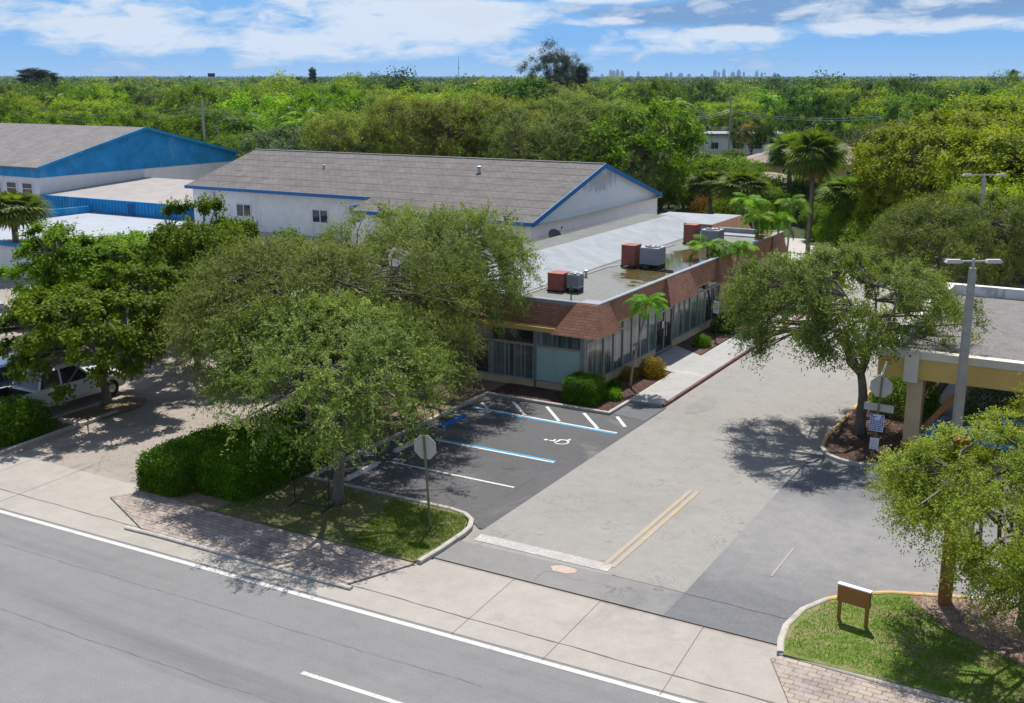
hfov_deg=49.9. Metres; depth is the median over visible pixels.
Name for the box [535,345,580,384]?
boarded window
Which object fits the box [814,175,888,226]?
fan palm
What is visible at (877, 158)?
ficus tree
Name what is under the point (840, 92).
ficus tree
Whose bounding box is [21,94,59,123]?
shade tree
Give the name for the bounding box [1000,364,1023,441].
oak tree
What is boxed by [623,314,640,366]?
window
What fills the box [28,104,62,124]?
shade tree
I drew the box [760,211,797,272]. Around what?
christmas palm
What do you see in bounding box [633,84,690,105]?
shade tree
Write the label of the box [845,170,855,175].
window
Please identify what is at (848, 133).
shade tree
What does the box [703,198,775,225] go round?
shrub
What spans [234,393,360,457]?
clipped hedge
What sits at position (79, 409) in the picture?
planter back curb
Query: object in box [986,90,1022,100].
shade tree
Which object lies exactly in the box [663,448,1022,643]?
dark driveway
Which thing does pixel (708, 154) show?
garden tree
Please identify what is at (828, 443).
mulch chips
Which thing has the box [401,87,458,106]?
shade tree
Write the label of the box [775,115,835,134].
shade tree
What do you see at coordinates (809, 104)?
shade tree
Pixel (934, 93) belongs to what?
shade tree
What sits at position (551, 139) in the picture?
black olive tree
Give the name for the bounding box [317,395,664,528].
parking lot
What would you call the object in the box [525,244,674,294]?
roof conduit
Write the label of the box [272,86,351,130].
shade tree
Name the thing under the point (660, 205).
garden tree
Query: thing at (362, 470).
wheel stop
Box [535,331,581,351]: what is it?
window
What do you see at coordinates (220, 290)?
olive tree
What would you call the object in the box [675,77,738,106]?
shade tree
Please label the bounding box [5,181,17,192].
window
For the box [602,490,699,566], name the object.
yellow centre lines
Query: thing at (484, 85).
shade tree
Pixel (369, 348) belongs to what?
olive tree
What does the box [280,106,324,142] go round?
coconut palm
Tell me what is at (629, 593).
driveway apron
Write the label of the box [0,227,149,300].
almond tree
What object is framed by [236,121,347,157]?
shade tree
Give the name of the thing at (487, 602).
concrete joints
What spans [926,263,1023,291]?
ground
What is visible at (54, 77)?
cypress tree
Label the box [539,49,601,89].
casuarina tree
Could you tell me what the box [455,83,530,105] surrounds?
shade tree
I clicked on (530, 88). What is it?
shade tree
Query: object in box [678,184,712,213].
garden tree
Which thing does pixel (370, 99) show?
black olive tree
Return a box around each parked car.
[0,301,9,324]
[0,355,12,387]
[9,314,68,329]
[924,408,1023,454]
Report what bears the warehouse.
on the parking ground at (152, 384)
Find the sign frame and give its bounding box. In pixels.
[287,460,333,512]
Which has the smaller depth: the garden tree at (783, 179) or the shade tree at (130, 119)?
the garden tree at (783, 179)
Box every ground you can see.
[0,276,948,646]
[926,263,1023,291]
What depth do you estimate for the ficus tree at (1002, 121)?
83.53 m
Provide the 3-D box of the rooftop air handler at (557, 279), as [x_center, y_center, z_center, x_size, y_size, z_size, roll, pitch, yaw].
[2.243,-3.383,52.921,0.900,0.890,0.910,8,16,29]
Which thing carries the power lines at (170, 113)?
attached to the utility pole at (203, 120)
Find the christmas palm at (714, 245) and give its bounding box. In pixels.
[685,234,728,325]
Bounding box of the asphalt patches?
[685,396,718,413]
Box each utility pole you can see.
[193,100,211,141]
[725,96,736,148]
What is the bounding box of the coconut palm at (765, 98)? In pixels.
[752,92,780,122]
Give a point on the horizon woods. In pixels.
(427, 77)
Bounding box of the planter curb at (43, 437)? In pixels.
[0,410,118,455]
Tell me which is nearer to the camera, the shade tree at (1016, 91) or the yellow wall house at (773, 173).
the yellow wall house at (773, 173)
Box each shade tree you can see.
[0,83,21,100]
[0,93,59,124]
[0,101,69,124]
[0,115,42,123]
[1,88,48,122]
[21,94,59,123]
[24,90,49,108]
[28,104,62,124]
[30,81,84,98]
[32,87,132,126]
[33,84,77,111]
[47,109,97,124]
[51,80,142,115]
[72,100,147,125]
[86,93,132,107]
[87,119,120,125]
[98,81,156,110]
[99,105,175,132]
[110,90,132,110]
[127,87,192,114]
[141,81,226,136]
[144,99,197,124]
[144,103,214,141]
[160,82,210,105]
[168,105,246,150]
[172,105,257,158]
[202,89,254,106]
[207,131,259,158]
[209,128,262,153]
[212,87,311,143]
[219,85,271,108]
[222,89,265,116]
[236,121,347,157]
[242,105,273,142]
[253,85,283,107]
[255,93,326,140]
[267,85,324,106]
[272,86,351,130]
[279,87,388,152]
[291,81,366,108]
[294,82,333,95]
[312,98,411,151]
[348,82,384,95]
[354,85,388,101]
[365,93,408,106]
[366,84,406,96]
[388,84,447,104]
[396,91,423,139]
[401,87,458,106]
[417,83,451,95]
[423,94,498,153]
[443,87,487,117]
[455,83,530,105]
[456,74,570,150]
[469,81,504,91]
[475,151,516,158]
[509,82,565,101]
[528,93,608,151]
[529,80,617,113]
[545,93,718,196]
[555,150,650,185]
[572,89,621,103]
[596,83,635,100]
[596,97,644,137]
[606,76,688,107]
[618,83,663,100]
[630,118,700,166]
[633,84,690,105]
[659,96,707,118]
[659,105,711,138]
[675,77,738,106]
[695,99,718,130]
[705,94,772,130]
[720,94,773,126]
[720,148,741,159]
[725,114,778,154]
[728,148,748,156]
[746,100,782,128]
[760,84,865,140]
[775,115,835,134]
[780,94,842,131]
[802,84,846,99]
[812,121,854,144]
[820,90,884,127]
[843,83,937,133]
[843,101,909,140]
[846,141,904,175]
[850,115,966,169]
[855,73,922,103]
[857,88,953,142]
[870,78,913,97]
[901,82,977,115]
[915,74,1023,126]
[942,79,1019,102]
[944,92,1021,116]
[972,100,1023,124]
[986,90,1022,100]
[1014,85,1023,97]
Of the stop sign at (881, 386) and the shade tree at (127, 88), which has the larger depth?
the shade tree at (127, 88)
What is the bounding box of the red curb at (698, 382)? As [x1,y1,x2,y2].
[662,315,804,406]
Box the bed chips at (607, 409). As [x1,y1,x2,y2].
[488,367,666,410]
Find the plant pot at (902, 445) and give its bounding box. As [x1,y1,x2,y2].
[900,442,910,453]
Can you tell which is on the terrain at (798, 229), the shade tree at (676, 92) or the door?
the shade tree at (676, 92)
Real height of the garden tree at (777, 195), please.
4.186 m
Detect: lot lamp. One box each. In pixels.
[943,259,1002,450]
[963,173,1006,284]
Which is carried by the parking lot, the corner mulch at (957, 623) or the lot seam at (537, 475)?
the lot seam at (537, 475)
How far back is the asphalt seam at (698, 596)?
29.81 m
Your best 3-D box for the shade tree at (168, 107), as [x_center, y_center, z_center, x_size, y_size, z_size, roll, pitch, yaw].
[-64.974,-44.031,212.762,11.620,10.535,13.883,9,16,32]
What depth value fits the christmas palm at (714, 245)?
61.35 m
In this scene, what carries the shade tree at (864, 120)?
on the terrain at (798, 229)
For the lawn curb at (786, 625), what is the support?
on the dark driveway at (818, 513)
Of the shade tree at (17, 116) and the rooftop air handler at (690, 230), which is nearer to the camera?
the rooftop air handler at (690, 230)
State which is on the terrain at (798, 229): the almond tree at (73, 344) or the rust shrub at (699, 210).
the rust shrub at (699, 210)
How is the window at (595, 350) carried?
in the storefront building at (592, 328)
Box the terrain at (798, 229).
[141,124,993,245]
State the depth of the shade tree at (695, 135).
97.53 m
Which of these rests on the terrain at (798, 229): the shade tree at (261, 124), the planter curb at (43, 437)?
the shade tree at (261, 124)
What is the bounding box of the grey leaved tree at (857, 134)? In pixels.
[830,124,880,147]
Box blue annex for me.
[30,177,194,220]
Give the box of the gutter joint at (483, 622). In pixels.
[0,488,773,702]
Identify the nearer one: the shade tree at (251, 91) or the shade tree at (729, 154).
the shade tree at (729, 154)
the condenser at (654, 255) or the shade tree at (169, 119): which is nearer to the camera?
the condenser at (654, 255)
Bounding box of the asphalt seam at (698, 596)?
[614,575,786,618]
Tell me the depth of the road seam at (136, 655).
26.85 m
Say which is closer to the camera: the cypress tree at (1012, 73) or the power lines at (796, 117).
the power lines at (796, 117)
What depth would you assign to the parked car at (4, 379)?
47.09 m
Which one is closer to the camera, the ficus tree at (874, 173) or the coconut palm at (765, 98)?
the ficus tree at (874, 173)
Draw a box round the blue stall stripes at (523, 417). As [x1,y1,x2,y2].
[436,407,615,461]
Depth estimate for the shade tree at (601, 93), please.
164.98 m
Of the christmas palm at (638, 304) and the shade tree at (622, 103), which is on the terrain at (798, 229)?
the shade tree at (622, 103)
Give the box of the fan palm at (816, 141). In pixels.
[783,126,847,253]
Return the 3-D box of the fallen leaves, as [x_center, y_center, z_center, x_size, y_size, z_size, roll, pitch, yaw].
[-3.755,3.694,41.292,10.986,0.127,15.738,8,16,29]
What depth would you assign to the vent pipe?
50.68 m
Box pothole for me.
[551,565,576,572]
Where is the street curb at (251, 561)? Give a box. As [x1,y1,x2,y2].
[124,526,352,590]
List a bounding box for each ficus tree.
[810,82,874,133]
[840,183,922,247]
[841,104,1023,263]
[850,135,909,175]
[892,92,1023,190]
[917,104,1023,283]
[925,167,1023,286]
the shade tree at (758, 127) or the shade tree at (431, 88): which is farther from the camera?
the shade tree at (431, 88)
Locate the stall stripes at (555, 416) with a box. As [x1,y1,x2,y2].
[390,401,626,487]
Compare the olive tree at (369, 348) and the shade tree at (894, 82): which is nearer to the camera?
the olive tree at (369, 348)
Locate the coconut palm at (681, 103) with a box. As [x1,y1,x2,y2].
[655,96,696,123]
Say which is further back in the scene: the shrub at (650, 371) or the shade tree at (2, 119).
the shade tree at (2, 119)
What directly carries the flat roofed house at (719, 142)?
on the terrain at (798, 229)
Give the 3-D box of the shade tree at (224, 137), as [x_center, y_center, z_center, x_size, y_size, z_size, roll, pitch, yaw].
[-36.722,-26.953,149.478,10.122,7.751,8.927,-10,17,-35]
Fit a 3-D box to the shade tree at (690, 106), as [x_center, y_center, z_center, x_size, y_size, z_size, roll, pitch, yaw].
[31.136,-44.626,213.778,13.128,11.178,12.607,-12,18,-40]
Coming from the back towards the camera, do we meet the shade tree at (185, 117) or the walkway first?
the shade tree at (185, 117)
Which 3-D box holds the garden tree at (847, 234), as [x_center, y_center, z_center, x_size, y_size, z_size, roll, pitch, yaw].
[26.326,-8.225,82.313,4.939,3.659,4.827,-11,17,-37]
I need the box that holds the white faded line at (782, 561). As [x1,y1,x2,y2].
[770,548,793,575]
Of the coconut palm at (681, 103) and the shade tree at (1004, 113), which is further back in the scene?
the coconut palm at (681, 103)
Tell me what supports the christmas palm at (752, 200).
on the parking
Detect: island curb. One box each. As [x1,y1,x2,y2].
[820,389,870,445]
[820,446,901,467]
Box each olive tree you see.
[139,228,488,423]
[185,285,467,505]
[292,105,419,153]
[296,197,548,393]
[320,297,487,435]
[326,90,422,153]
[361,88,484,157]
[405,87,522,158]
[452,91,548,159]
[473,91,596,160]
[499,88,645,171]
[564,96,680,199]
[598,101,698,193]
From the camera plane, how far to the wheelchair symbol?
42.62 m
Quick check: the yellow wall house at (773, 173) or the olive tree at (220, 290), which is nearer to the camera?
the olive tree at (220, 290)
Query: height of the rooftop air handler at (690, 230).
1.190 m
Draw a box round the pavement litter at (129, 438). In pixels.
[23,402,283,474]
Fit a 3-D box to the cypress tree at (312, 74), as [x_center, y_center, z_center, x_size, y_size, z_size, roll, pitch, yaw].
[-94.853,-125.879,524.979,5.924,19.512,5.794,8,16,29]
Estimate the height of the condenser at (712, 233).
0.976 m
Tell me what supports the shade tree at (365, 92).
on the terrain at (798, 229)
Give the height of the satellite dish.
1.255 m
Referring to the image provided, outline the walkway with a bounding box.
[631,302,804,406]
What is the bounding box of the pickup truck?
[0,361,125,408]
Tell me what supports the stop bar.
on the driveway at (786, 413)
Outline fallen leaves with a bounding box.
[191,390,474,552]
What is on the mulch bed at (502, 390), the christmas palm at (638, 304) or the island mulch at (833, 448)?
the christmas palm at (638, 304)
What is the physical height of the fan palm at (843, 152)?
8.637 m
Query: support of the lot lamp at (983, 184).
on the parking
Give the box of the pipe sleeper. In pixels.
[654,268,673,272]
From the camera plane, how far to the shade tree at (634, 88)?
247.75 m
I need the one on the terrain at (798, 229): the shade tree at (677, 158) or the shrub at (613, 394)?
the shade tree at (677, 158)
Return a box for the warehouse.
[184,149,662,282]
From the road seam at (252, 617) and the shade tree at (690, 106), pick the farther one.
the shade tree at (690, 106)
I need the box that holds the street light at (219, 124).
[217,118,236,143]
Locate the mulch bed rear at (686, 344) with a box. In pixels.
[675,295,799,354]
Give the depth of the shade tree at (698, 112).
184.66 m
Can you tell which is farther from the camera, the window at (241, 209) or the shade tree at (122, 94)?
the shade tree at (122, 94)
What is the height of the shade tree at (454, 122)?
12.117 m
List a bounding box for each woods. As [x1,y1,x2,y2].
[0,73,1023,89]
[1,75,1023,80]
[3,64,1023,126]
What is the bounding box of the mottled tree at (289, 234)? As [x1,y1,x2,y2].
[232,224,339,370]
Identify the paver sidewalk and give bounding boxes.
[110,491,414,584]
[770,656,944,702]
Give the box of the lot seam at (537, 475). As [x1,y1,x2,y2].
[484,441,592,508]
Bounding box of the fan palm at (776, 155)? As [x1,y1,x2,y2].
[761,131,800,211]
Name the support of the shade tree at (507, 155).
on the terrain at (798, 229)
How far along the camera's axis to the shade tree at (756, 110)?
236.66 m
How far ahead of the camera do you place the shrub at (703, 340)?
57.06 m
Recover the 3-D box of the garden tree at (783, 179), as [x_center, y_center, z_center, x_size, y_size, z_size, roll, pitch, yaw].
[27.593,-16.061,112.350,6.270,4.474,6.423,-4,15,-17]
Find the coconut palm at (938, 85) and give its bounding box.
[923,81,950,89]
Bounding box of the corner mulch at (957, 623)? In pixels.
[909,596,1023,665]
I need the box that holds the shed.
[0,213,189,278]
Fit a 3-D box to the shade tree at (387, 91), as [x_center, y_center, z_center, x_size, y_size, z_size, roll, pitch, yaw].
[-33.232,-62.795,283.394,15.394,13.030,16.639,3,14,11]
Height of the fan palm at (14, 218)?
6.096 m
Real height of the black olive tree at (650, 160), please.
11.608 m
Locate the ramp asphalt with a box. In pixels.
[613,402,664,420]
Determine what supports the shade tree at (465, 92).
on the terrain at (798, 229)
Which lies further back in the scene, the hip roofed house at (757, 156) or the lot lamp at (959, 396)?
the hip roofed house at (757, 156)
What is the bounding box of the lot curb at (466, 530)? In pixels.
[305,373,673,564]
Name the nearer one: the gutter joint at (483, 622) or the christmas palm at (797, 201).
the gutter joint at (483, 622)
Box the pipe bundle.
[623,264,653,268]
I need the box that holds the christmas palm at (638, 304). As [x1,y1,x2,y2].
[622,292,668,387]
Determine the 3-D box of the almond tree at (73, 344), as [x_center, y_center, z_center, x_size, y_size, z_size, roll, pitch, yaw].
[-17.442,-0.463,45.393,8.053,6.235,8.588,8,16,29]
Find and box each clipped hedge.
[135,422,258,498]
[194,419,333,501]
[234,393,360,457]
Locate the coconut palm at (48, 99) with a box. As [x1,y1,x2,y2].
[39,92,63,110]
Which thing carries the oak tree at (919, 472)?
on the corner mulch at (957, 623)
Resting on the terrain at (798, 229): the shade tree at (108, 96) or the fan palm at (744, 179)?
the shade tree at (108, 96)
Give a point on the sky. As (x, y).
(78, 38)
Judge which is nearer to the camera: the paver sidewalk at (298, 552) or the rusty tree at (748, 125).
the paver sidewalk at (298, 552)
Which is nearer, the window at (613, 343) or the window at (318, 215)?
the window at (613, 343)
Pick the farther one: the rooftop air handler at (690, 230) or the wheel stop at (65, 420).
the rooftop air handler at (690, 230)
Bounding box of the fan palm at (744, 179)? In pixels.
[710,169,774,215]
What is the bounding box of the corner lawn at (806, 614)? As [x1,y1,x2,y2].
[783,594,1023,702]
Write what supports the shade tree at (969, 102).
on the terrain at (798, 229)
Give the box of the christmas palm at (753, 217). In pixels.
[740,207,776,266]
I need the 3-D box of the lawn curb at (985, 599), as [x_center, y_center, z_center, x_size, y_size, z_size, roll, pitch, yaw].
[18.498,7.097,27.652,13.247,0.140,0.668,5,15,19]
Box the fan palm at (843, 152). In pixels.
[805,137,851,202]
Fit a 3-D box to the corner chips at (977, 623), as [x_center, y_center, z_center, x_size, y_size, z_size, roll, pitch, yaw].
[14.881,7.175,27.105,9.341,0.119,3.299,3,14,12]
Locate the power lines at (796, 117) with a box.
[672,109,884,120]
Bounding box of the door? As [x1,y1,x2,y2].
[655,307,672,354]
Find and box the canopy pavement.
[900,384,1020,483]
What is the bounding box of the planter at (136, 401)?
[0,396,144,450]
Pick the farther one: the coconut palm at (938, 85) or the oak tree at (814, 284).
the coconut palm at (938, 85)
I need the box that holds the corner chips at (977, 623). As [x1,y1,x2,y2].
[909,597,1021,661]
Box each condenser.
[566,271,583,292]
[640,245,665,269]
[701,228,724,244]
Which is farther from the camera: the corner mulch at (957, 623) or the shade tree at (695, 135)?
the shade tree at (695, 135)
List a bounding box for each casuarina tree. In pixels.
[512,35,579,92]
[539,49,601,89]
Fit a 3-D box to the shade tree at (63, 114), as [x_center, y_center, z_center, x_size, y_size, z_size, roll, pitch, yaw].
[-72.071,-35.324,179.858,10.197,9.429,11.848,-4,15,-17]
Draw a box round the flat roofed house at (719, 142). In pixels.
[697,131,782,154]
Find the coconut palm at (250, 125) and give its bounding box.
[224,112,264,150]
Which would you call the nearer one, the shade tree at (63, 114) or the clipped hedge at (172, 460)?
the clipped hedge at (172, 460)
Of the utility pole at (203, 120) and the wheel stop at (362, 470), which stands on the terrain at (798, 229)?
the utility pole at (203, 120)
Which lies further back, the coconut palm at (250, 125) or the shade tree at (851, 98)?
the shade tree at (851, 98)
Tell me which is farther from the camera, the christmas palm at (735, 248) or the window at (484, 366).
the christmas palm at (735, 248)
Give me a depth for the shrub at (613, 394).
47.62 m
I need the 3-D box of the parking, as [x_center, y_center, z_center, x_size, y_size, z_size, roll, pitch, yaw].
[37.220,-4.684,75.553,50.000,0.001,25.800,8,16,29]
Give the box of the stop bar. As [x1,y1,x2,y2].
[474,534,611,570]
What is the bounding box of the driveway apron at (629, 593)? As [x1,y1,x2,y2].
[435,541,683,614]
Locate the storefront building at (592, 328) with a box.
[403,212,787,392]
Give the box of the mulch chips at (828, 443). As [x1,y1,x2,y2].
[824,382,945,461]
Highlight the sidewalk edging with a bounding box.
[777,652,965,702]
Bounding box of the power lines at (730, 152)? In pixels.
[694,150,783,152]
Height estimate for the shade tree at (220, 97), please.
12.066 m
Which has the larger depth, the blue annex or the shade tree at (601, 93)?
the shade tree at (601, 93)
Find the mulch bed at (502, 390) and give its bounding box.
[491,367,669,410]
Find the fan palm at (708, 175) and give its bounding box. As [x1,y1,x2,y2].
[682,168,735,213]
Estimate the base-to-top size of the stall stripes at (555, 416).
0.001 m
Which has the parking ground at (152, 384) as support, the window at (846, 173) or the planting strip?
the planting strip
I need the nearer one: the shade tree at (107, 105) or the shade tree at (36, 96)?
the shade tree at (107, 105)
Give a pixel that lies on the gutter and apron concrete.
(727, 662)
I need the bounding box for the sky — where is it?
[0,0,1023,77]
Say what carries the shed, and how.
on the parking ground at (152, 384)
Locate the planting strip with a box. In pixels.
[139,374,506,510]
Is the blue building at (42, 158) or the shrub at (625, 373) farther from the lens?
the blue building at (42, 158)
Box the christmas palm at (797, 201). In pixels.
[774,194,811,255]
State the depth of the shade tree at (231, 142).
128.19 m
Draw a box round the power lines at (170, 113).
[42,104,283,122]
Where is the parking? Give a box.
[780,238,959,290]
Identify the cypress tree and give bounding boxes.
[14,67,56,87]
[33,72,63,92]
[308,66,318,85]
[572,62,588,89]
[1007,69,1018,86]
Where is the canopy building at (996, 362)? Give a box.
[877,282,1023,442]
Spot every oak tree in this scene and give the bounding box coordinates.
[711,238,1002,435]
[845,182,1023,287]
[861,405,1023,627]
[961,523,1023,651]
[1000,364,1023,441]
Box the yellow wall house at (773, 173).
[762,172,799,212]
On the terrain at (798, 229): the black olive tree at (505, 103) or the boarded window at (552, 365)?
the black olive tree at (505, 103)
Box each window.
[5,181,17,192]
[21,182,33,194]
[236,203,251,217]
[312,209,328,223]
[449,322,489,338]
[449,336,490,372]
[490,325,534,344]
[490,339,534,379]
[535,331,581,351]
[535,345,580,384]
[586,338,603,384]
[587,321,623,343]
[604,328,623,376]
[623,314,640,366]
[640,308,656,357]
[672,298,690,339]
[690,290,705,330]
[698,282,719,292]
[705,284,719,322]
[710,142,718,148]
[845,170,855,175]
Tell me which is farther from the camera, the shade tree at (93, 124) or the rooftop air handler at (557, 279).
the shade tree at (93, 124)
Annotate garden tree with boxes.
[651,175,686,214]
[656,171,700,212]
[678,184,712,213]
[688,150,728,170]
[689,154,756,173]
[702,160,775,211]
[708,152,770,172]
[755,183,790,211]
[765,172,809,211]
[784,176,835,212]
[797,201,844,232]
[807,177,837,205]
[811,205,874,243]
[829,219,893,257]
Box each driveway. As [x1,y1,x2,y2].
[10,361,383,484]
[464,269,937,607]
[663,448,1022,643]
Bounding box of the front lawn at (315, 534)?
[213,477,466,562]
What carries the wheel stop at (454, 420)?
on the parking lot
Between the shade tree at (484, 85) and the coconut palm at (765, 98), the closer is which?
the coconut palm at (765, 98)
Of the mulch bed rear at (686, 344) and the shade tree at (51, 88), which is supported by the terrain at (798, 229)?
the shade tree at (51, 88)
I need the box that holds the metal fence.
[783,252,965,280]
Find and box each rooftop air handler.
[546,270,570,291]
[620,243,641,267]
[682,223,700,243]
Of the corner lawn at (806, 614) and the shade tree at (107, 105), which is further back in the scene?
the shade tree at (107, 105)
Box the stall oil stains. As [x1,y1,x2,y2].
[391,427,524,490]
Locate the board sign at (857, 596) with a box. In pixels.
[837,581,872,627]
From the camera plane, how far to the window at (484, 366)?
50.86 m
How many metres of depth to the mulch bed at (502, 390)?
48.82 m
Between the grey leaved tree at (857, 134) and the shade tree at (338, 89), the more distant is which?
the shade tree at (338, 89)
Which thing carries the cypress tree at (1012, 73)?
on the terrain at (798, 229)
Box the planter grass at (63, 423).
[1,418,71,447]
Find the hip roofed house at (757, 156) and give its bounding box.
[747,146,858,177]
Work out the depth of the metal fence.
78.43 m
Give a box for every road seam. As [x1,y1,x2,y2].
[2,543,476,684]
[3,609,275,702]
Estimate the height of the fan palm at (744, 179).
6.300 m
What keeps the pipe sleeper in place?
on the storefront building at (592, 328)
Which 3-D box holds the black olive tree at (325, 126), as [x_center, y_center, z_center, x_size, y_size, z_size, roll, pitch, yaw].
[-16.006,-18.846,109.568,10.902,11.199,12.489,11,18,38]
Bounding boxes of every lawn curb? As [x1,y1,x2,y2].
[777,597,828,653]
[827,590,965,600]
[966,595,1018,602]
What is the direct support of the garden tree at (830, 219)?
on the parking
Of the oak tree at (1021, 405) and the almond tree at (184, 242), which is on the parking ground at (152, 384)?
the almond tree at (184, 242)
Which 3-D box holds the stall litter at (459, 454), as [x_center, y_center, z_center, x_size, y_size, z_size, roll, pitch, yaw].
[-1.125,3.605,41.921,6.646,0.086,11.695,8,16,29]
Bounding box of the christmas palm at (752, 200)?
[729,192,770,228]
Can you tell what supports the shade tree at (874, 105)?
on the terrain at (798, 229)
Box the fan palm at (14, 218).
[0,190,60,242]
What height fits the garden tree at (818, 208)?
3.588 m
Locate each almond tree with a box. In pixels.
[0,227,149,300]
[0,259,186,410]
[9,216,188,351]
[136,189,274,369]
[184,236,291,293]
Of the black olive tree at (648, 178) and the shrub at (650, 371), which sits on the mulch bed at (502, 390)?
the shrub at (650, 371)
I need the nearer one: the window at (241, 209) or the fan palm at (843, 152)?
the window at (241, 209)
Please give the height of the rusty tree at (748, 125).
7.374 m
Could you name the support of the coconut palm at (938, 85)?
on the terrain at (798, 229)
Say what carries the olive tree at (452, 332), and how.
on the planting strip
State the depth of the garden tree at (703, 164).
117.96 m
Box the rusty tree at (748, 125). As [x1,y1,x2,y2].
[736,118,769,154]
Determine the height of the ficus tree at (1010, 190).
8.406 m
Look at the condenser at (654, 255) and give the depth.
58.95 m
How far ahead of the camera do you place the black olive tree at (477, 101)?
104.70 m
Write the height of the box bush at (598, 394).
1.283 m
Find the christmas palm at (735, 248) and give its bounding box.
[718,240,759,315]
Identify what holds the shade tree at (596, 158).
on the terrain at (798, 229)
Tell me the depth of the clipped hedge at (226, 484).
37.06 m
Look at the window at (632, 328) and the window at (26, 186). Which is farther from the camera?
the window at (26, 186)
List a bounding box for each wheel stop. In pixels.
[58,417,82,425]
[344,462,377,480]
[393,440,413,452]
[439,414,466,427]
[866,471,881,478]
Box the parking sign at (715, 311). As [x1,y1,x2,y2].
[713,301,718,339]
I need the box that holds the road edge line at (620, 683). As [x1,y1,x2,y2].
[0,510,696,702]
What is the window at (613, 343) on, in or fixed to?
in the storefront building at (592, 328)
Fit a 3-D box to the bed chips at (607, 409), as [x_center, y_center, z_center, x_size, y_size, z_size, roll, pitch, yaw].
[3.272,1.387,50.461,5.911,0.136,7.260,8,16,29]
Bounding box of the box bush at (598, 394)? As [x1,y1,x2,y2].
[560,370,607,406]
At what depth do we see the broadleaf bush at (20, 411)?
42.55 m
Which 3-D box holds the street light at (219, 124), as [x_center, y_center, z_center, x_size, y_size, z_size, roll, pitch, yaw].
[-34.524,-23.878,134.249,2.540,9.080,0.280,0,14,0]
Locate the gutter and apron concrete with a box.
[0,453,787,702]
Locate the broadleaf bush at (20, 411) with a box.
[0,394,55,446]
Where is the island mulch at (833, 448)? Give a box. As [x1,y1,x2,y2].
[824,376,946,462]
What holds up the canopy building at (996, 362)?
on the canopy pavement
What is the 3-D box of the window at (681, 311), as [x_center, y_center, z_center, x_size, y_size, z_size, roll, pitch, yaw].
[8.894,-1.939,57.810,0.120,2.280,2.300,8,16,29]
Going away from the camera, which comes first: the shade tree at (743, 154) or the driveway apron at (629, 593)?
the driveway apron at (629, 593)
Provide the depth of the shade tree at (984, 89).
206.43 m
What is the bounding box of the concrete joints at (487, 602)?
[1,457,703,693]
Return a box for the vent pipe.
[569,286,572,298]
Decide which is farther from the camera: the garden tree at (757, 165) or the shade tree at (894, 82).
the shade tree at (894, 82)
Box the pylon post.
[937,434,969,605]
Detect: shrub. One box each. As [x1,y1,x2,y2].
[603,386,622,400]
[606,378,624,390]
[617,365,638,381]
[638,354,667,378]
[685,196,736,213]
[691,333,711,347]
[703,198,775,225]
[709,312,737,334]
[748,218,787,242]
[802,213,943,253]
[867,375,942,420]
[963,386,1023,416]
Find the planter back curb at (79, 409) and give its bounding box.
[8,398,115,430]
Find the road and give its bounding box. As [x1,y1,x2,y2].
[0,508,705,702]
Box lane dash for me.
[300,671,402,702]
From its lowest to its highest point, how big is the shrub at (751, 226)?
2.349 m
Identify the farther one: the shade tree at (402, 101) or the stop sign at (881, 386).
the shade tree at (402, 101)
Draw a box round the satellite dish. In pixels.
[548,226,562,237]
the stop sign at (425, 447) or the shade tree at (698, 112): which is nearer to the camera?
the stop sign at (425, 447)
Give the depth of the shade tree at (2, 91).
238.96 m
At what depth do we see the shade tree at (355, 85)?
274.00 m
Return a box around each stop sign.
[414,435,435,527]
[864,361,893,455]
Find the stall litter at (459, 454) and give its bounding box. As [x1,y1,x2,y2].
[354,405,534,502]
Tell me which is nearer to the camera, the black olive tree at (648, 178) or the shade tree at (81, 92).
the black olive tree at (648, 178)
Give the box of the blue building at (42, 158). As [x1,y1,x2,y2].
[0,123,239,211]
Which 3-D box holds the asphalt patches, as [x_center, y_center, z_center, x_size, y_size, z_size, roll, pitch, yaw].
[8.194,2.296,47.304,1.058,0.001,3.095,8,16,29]
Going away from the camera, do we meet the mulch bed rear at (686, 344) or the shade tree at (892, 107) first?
the mulch bed rear at (686, 344)
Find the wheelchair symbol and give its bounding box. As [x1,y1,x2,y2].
[544,439,570,443]
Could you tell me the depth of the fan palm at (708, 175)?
95.90 m
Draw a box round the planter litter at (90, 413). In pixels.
[0,398,137,449]
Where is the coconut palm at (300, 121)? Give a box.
[276,113,322,149]

